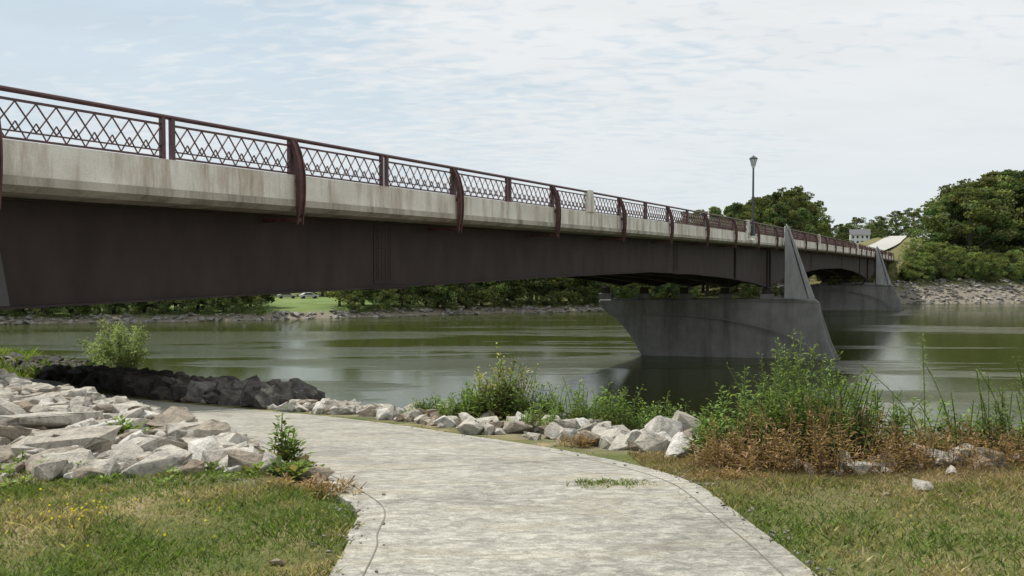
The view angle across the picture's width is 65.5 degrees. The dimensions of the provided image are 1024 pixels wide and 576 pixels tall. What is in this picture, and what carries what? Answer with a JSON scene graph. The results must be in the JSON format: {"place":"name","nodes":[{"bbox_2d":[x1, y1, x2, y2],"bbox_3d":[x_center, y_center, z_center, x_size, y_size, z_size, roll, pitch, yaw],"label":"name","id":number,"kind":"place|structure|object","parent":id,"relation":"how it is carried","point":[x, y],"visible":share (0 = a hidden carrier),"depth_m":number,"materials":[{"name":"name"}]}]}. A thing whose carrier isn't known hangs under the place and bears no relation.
{"place":"outdoors","nodes":[
{"label":"outdoors","id":0,"kind":"place"},
{"bbox_2d":[30,379,816,575],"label":"concrete path","id":1,"kind":"structure","parent":0,"point":[451,504],"depth_m":5.31,"materials":[{"name":"grey concrete"}]},
{"bbox_2d":[310,416,833,575],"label":"path gravel","id":2,"kind":"structure","parent":1,"relation":"on","point":[744,519],"depth_m":5.08,"materials":[{"name":"grey gravel"}]},
{"bbox_2d":[563,476,663,488],"bbox_3d":[0.837,1.508,6.156,0.918,0.100,0.484,0,2,0],"label":"path grass tuft","id":3,"kind":"object","parent":1,"relation":"on","point":[605,481],"visible":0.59,"depth_m":6.12,"materials":[{"name":"green plant"}]},
{"bbox_2d":[0,303,1023,443],"bbox_3d":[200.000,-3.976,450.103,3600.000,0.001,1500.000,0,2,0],"label":"river water","id":4,"kind":"structure","parent":0,"point":[400,361],"depth_m":88.24,"materials":[{"name":"green liquid"}]},
{"bbox_2d":[0,237,1023,575],"bbox_3d":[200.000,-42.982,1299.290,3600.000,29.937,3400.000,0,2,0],"label":"ground","id":5,"kind":"structure","parent":0,"point":[324,303],"depth_m":5.33,"materials":[{"name":"green plant"}]},
{"bbox_2d":[0,345,127,378],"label":"bank grass","id":6,"kind":"structure","parent":5,"relation":"on","point":[6,351],"depth_m":36.83,"materials":[{"name":"green plant"}]},
{"bbox_2d":[6,488,220,546],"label":"yellow flowers","id":7,"kind":"object","parent":5,"relation":"on","point":[71,509],"visible":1,"depth_m":5.04,"materials":[{"name":"flower petals"},{"name":"foliage"}]},
{"bbox_2d":[77,316,150,368],"bbox_3d":[-20.107,3.336,40.331,3.359,3.889,3.719,-1,2,-26],"label":"willow bush","id":8,"kind":"object","parent":5,"relation":"on","point":[123,352],"visible":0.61,"depth_m":39.87,"materials":[{"name":"green plant"}]},
{"bbox_2d":[0,352,325,408],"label":"dark riprap rocks","id":9,"kind":"object","parent":5,"relation":"on","point":[255,392],"visible":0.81,"depth_m":22.52,"materials":[{"name":"grey stone"}]},
{"bbox_2d":[0,406,330,487],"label":"path edge weeds","id":10,"kind":"object","parent":5,"relation":"on","point":[287,450],"visible":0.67,"depth_m":6.41,"materials":[{"name":"green plant"}]},
{"bbox_2d":[0,368,334,482],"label":"limestone rocks","id":11,"kind":"object","parent":5,"relation":"on","point":[64,428],"visible":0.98,"depth_m":7.18,"materials":[{"name":"grey stone"}]},
{"bbox_2d":[0,467,365,575],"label":"lawn grass","id":12,"kind":"structure","parent":5,"relation":"on","point":[52,487],"depth_m":4.90,"materials":[{"name":"green plant"}]},
{"bbox_2d":[277,293,296,298],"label":"parked car","id":13,"kind":"object","parent":5,"relation":"on","point":[280,296],"visible":0.86,"depth_m":190.30,"materials":[{"name":"paint"}]},
{"bbox_2d":[299,292,318,298],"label":"parked car","id":14,"kind":"object","parent":5,"relation":"on","point":[304,295],"visible":0.92,"depth_m":191.35,"materials":[{"name":"paint"}]},
{"bbox_2d":[0,185,835,318],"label":"distant trees","id":15,"kind":"object","parent":5,"relation":"on","point":[796,209],"visible":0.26,"depth_m":169.51,"materials":[{"name":"green plant"}]},
{"bbox_2d":[0,85,903,359],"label":"road bridge","id":16,"kind":"structure","parent":5,"relation":"on","point":[79,226],"depth_m":27.55,"materials":[{"name":"concrete"}]},
{"bbox_2d":[747,155,757,243],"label":"street lamp","id":17,"kind":"object","parent":16,"relation":"on","point":[752,238],"visible":0.98,"depth_m":73.22,"materials":[{"name":"metal"}]},
{"bbox_2d":[0,278,1023,324],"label":"shoreline rocks","id":18,"kind":"object","parent":5,"relation":"on","point":[29,317],"visible":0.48,"depth_m":166.89,"materials":[{"name":"grey stone"}]},
{"bbox_2d":[401,342,756,433],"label":"riverside weeds","id":19,"kind":"object","parent":5,"relation":"on","point":[502,404],"visible":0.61,"depth_m":12.59,"materials":[{"name":"green plant"}]},
{"bbox_2d":[180,397,1019,475],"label":"riprap bank rocks","id":20,"kind":"object","parent":5,"relation":"on","point":[659,433],"visible":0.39,"depth_m":10.07,"materials":[{"name":"stone"}]},
{"bbox_2d":[269,478,934,565],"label":"verge stones","id":21,"kind":"object","parent":5,"relation":"on","point":[919,484],"visible":0.84,"depth_m":5.90,"materials":[{"name":"stone"}]},
{"bbox_2d":[254,393,1023,500],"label":"dry weeds","id":22,"kind":"object","parent":5,"relation":"on","point":[721,455],"visible":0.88,"depth_m":6.98,"materials":[{"name":"brown plant"}]},
{"bbox_2d":[627,450,1023,575],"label":"verge grass","id":23,"kind":"structure","parent":5,"relation":"on","point":[795,480],"depth_m":5.30,"materials":[{"name":"green plant"}]},
{"bbox_2d":[682,329,1023,466],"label":"tall weeds","id":24,"kind":"object","parent":5,"relation":"on","point":[772,407],"visible":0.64,"depth_m":7.56,"materials":[{"name":"green plant"}]},
{"bbox_2d":[850,235,869,242],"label":"walls","id":25,"kind":"structure","parent":5,"relation":"on","point":[855,239],"depth_m":400.23,"materials":[{"name":"white paint"}]},
{"bbox_2d":[849,229,870,234],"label":"roof","id":26,"kind":"structure","parent":25,"relation":"on","point":[859,231],"depth_m":401.45,"materials":[{"name":"grey"}]},
{"bbox_2d":[820,207,927,246],"bbox_3d":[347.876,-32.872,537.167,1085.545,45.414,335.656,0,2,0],"label":"hilltop trees","id":27,"kind":"object","parent":5,"relation":"on","point":[878,229],"visible":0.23,"depth_m":463.62,"materials":[{"name":"green plant"}]},
{"bbox_2d":[897,169,1023,283],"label":"riverbank trees","id":28,"kind":"object","parent":5,"relation":"on","point":[975,226],"visible":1,"depth_m":232.68,"materials":[{"name":"green plant"}]},
{"bbox_2d":[0,0,1023,237],"label":"sky","id":29,"kind":"structure","parent":0,"point":[871,107],"materials":[{"name":"white"}]},
{"bbox_2d":[860,236,910,252],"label":"hill road","id":30,"kind":"structure","parent":0,"point":[888,242],"depth_m":317.20,"materials":[{"name":"concrete"}]}
]}

